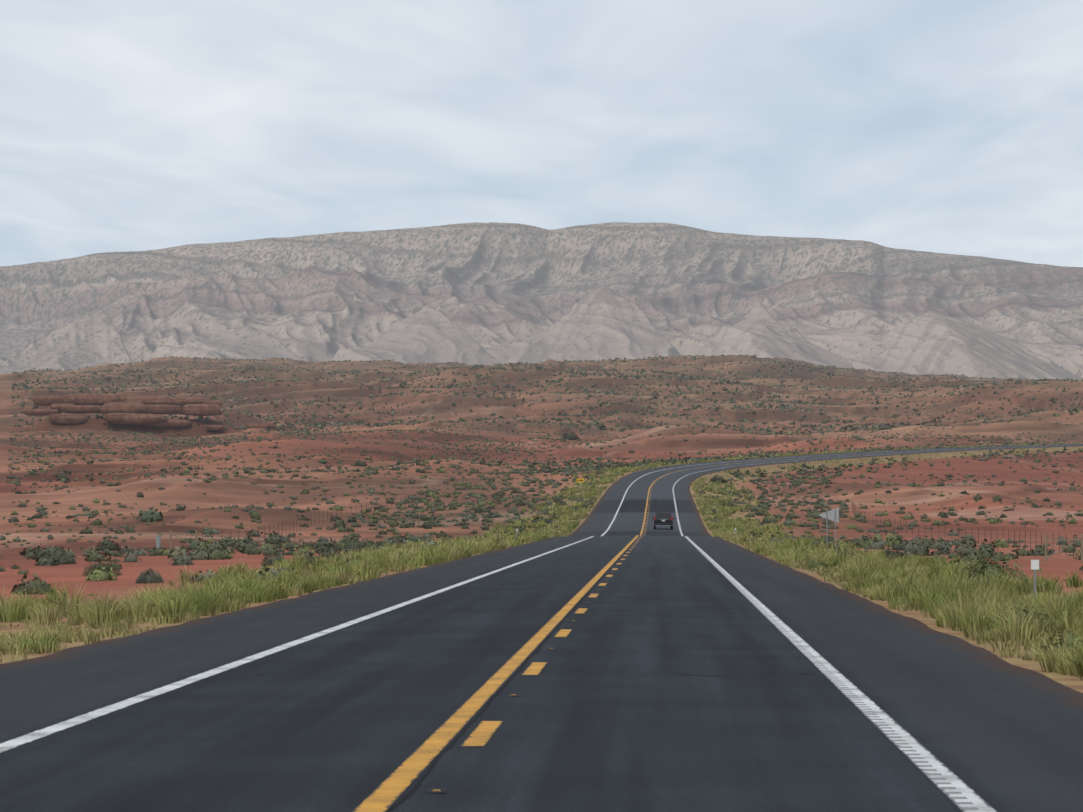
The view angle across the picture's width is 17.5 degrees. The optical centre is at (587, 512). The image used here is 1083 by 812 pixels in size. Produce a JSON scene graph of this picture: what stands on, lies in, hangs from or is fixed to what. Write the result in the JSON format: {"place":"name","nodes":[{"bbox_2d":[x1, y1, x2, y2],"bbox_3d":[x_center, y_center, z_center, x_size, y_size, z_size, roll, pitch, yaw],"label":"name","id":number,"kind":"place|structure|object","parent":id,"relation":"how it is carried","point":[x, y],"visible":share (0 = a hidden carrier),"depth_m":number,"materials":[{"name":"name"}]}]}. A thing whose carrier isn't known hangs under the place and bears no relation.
{"place":"outdoors","nodes":[
{"label":"outdoors","id":0,"kind":"place"},
{"bbox_2d":[0,444,1082,811],"bbox_3d":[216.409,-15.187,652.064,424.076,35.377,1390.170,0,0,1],"label":"road pavement","id":1,"kind":"structure","parent":0,"point":[678,672],"depth_m":35.37,"materials":[{"name":"black asphalt"}]},
{"bbox_2d":[426,579,606,792],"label":"road reflectors","id":2,"kind":"object","parent":1,"relation":"on","point":[436,790],"visible":1,"depth_m":23.19,"materials":[{"name":"brown"}]},
{"bbox_2d":[0,444,1069,752],"bbox_3d":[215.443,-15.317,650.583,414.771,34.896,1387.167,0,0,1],"label":"road edge line","id":3,"kind":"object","parent":1,"relation":"on","point":[42,732],"depth_m":40.55,"materials":[{"name":"white paint"}]},
{"bbox_2d":[652,512,674,529],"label":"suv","id":4,"kind":"object","parent":1,"relation":"on","point":[663,518],"visible":0.98,"depth_m":354.26,"materials":[{"name":"black paint"}]},
{"bbox_2d":[352,445,1059,811],"bbox_3d":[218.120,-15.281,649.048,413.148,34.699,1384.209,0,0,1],"label":"solid center line","id":5,"kind":"object","parent":1,"relation":"on","point":[392,787],"visible":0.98,"depth_m":30.74,"materials":[{"name":"yellow paint"}]},
{"bbox_2d":[461,446,1029,745],"bbox_3d":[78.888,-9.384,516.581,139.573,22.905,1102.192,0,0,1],"label":"dashed center line","id":6,"kind":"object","parent":1,"relation":"on","point":[482,733],"depth_m":30.61,"materials":[{"name":"yellow paint"}]},
{"bbox_2d":[672,445,1082,811],"bbox_3d":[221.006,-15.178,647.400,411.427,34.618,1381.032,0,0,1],"label":"road edge line","id":7,"kind":"object","parent":1,"relation":"on","point":[958,792],"visible":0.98,"depth_m":31.81,"materials":[{"name":"white paint"}]},
{"bbox_2d":[0,222,1082,380],"bbox_3d":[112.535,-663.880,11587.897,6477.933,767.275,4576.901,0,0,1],"label":"mountain ridge","id":8,"kind":"structure","parent":0,"point":[490,293],"depth_m":11593.95,"materials":[{"name":"grey stone"}]},
{"bbox_2d":[0,355,1082,692],"bbox_3d":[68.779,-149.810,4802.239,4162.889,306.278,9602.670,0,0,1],"label":"desert ground","id":9,"kind":"structure","parent":0,"point":[232,489],"depth_m":1107.03,"materials":[{"name":"soil"}]},
{"bbox_2d":[0,595,253,663],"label":"turf grass","id":10,"kind":"structure","parent":9,"relation":"on","point":[69,633],"depth_m":64.06,"materials":[{"name":"green plant"}]},
{"bbox_2d":[21,394,276,430],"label":"sandstone rocks","id":11,"kind":"object","parent":9,"relation":"on","point":[119,409],"visible":0.98,"depth_m":1848.64,"materials":[{"name":"brown stone"}]},
{"bbox_2d":[0,570,333,652],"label":"bunch grass","id":12,"kind":"structure","parent":9,"relation":"on","point":[217,595],"depth_m":76.10,"materials":[{"name":"green plant"}]},
{"bbox_2d":[156,530,196,548],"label":"fence brace","id":13,"kind":"object","parent":9,"relation":"on","point":[158,540],"visible":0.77,"depth_m":272.24,"materials":[{"name":"brown wood"}]},
{"bbox_2d":[88,546,493,601],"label":"turf grass","id":14,"kind":"structure","parent":9,"relation":"on","point":[396,569],"depth_m":124.06,"materials":[{"name":"green plant"}]},
{"bbox_2d":[202,488,428,542],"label":"fence","id":15,"kind":"object","parent":9,"relation":"on","point":[293,523],"visible":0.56,"depth_m":337.96,"materials":[{"name":"grey metal"}]},
{"bbox_2d":[173,540,494,589],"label":"bunch grass","id":16,"kind":"structure","parent":9,"relation":"on","point":[343,568],"depth_m":138.12,"materials":[{"name":"green plant"}]},
{"bbox_2d":[332,512,586,555],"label":"bunch grass","id":17,"kind":"structure","parent":9,"relation":"on","point":[568,527],"depth_m":309.68,"materials":[{"name":"green plant"}]},
{"bbox_2d":[398,518,579,550],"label":"turf grass","id":18,"kind":"structure","parent":9,"relation":"on","point":[506,545],"depth_m":232.12,"materials":[{"name":"green plant"}]},
{"bbox_2d":[12,354,1042,381],"bbox_3d":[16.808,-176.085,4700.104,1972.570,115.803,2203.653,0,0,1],"label":"shrubs","id":19,"kind":"object","parent":9,"relation":"on","point":[500,365],"visible":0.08,"depth_m":4226.52,"materials":[{"name":"green plant"}]},
{"bbox_2d":[0,538,1082,594],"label":"shrubs","id":20,"kind":"object","parent":9,"relation":"on","point":[198,557],"visible":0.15,"depth_m":198.81,"materials":[{"name":"green plant"}]},
{"bbox_2d":[0,467,1082,555],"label":"shrubs","id":21,"kind":"object","parent":9,"relation":"on","point":[271,539],"visible":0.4,"depth_m":429.51,"materials":[{"name":"green plant"}]},
{"bbox_2d":[26,378,1059,549],"bbox_3d":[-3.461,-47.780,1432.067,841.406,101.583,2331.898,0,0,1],"label":"shrubs","id":22,"kind":"object","parent":9,"relation":"on","point":[145,517],"visible":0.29,"depth_m":723.33,"materials":[{"name":"green plant"}]},
{"bbox_2d":[7,420,1082,489],"bbox_3d":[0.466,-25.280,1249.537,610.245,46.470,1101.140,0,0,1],"label":"shrubs","id":23,"kind":"object","parent":9,"relation":"on","point":[530,464],"visible":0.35,"depth_m":1037.48,"materials":[{"name":"green plant"}]},
{"bbox_2d":[10,356,1082,436],"bbox_3d":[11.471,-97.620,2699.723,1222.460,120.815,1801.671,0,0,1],"label":"shrubs","id":24,"kind":"object","parent":9,"relation":"on","point":[785,428],"visible":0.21,"depth_m":2379.16,"materials":[{"name":"green plant"}]},
{"bbox_2d":[51,432,1082,660],"bbox_3d":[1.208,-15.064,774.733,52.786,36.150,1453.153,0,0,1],"label":"shrubs","id":25,"kind":"object","parent":9,"relation":"on","point":[149,577],"visible":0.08,"depth_m":127.32,"materials":[{"name":"green plant"}]},
{"bbox_2d":[576,479,583,492],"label":"road sign","id":26,"kind":"object","parent":9,"relation":"on","point":[580,480],"visible":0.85,"depth_m":564.42,"materials":[{"name":"yellow metal"}]},
{"bbox_2d":[703,512,854,548],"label":"bunch grass","id":27,"kind":"structure","parent":9,"relation":"on","point":[729,525],"depth_m":340.01,"materials":[{"name":"green plant"}]},
{"bbox_2d":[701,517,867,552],"bbox_3d":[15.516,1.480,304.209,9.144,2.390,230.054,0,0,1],"label":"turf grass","id":28,"kind":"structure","parent":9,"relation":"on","point":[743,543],"depth_m":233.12,"materials":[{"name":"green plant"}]},
{"bbox_2d":[521,443,1079,518],"bbox_3d":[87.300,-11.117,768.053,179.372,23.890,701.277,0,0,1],"label":"bunch grass","id":29,"kind":"structure","parent":9,"relation":"on","point":[559,509],"depth_m":608.44,"materials":[{"name":"green plant"}]},
{"bbox_2d":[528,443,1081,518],"bbox_3d":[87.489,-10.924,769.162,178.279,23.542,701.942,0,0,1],"label":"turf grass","id":30,"kind":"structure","parent":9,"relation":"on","point":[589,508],"depth_m":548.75,"materials":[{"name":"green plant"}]},
{"bbox_2d":[819,508,838,546],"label":"road sign","id":31,"kind":"object","parent":9,"relation":"on","point":[833,515],"visible":0.79,"depth_m":203.97,"materials":[{"name":"metal"}]},
{"bbox_2d":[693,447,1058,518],"bbox_3d":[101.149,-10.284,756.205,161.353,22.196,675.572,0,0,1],"label":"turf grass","id":32,"kind":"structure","parent":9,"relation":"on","point":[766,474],"depth_m":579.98,"materials":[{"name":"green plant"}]},
{"bbox_2d":[691,447,1079,517],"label":"bunch grass","id":33,"kind":"structure","parent":9,"relation":"on","point":[706,507],"depth_m":538.91,"materials":[{"name":"green plant"}]},
{"bbox_2d":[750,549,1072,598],"bbox_3d":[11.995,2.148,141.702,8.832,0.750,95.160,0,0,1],"label":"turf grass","id":34,"kind":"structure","parent":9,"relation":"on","point":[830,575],"depth_m":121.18,"materials":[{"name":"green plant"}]},
{"bbox_2d":[752,539,1082,594],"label":"bunch grass","id":35,"kind":"structure","parent":9,"relation":"on","point":[791,556],"depth_m":131.07,"materials":[{"name":"green plant"}]},
{"bbox_2d":[841,567,1082,676],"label":"bunch grass","id":36,"kind":"structure","parent":9,"relation":"on","point":[988,609],"depth_m":64.44,"materials":[{"name":"green plant"}]},
{"bbox_2d":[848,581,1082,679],"bbox_3d":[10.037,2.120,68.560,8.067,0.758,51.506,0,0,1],"label":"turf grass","id":37,"kind":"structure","parent":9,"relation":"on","point":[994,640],"depth_m":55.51,"materials":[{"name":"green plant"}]},
{"bbox_2d":[854,504,1076,557],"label":"fence","id":38,"kind":"object","parent":9,"relation":"on","point":[978,536],"visible":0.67,"depth_m":293.35,"materials":[{"name":"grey metal"}]},
{"bbox_2d":[1031,560,1038,597],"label":"marker post","id":39,"kind":"object","parent":9,"relation":"on","point":[1034,565],"visible":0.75,"depth_m":87.07,"materials":[{"name":"metal"}]},
{"bbox_2d":[1045,534,1082,560],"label":"fence brace","id":40,"kind":"object","parent":9,"relation":"on","point":[1046,539],"visible":0.77,"depth_m":195.06,"materials":[{"name":"brown wood"}]},
{"bbox_2d":[0,0,1082,266],"label":"sky","id":41,"kind":"structure","parent":0,"point":[937,126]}
]}

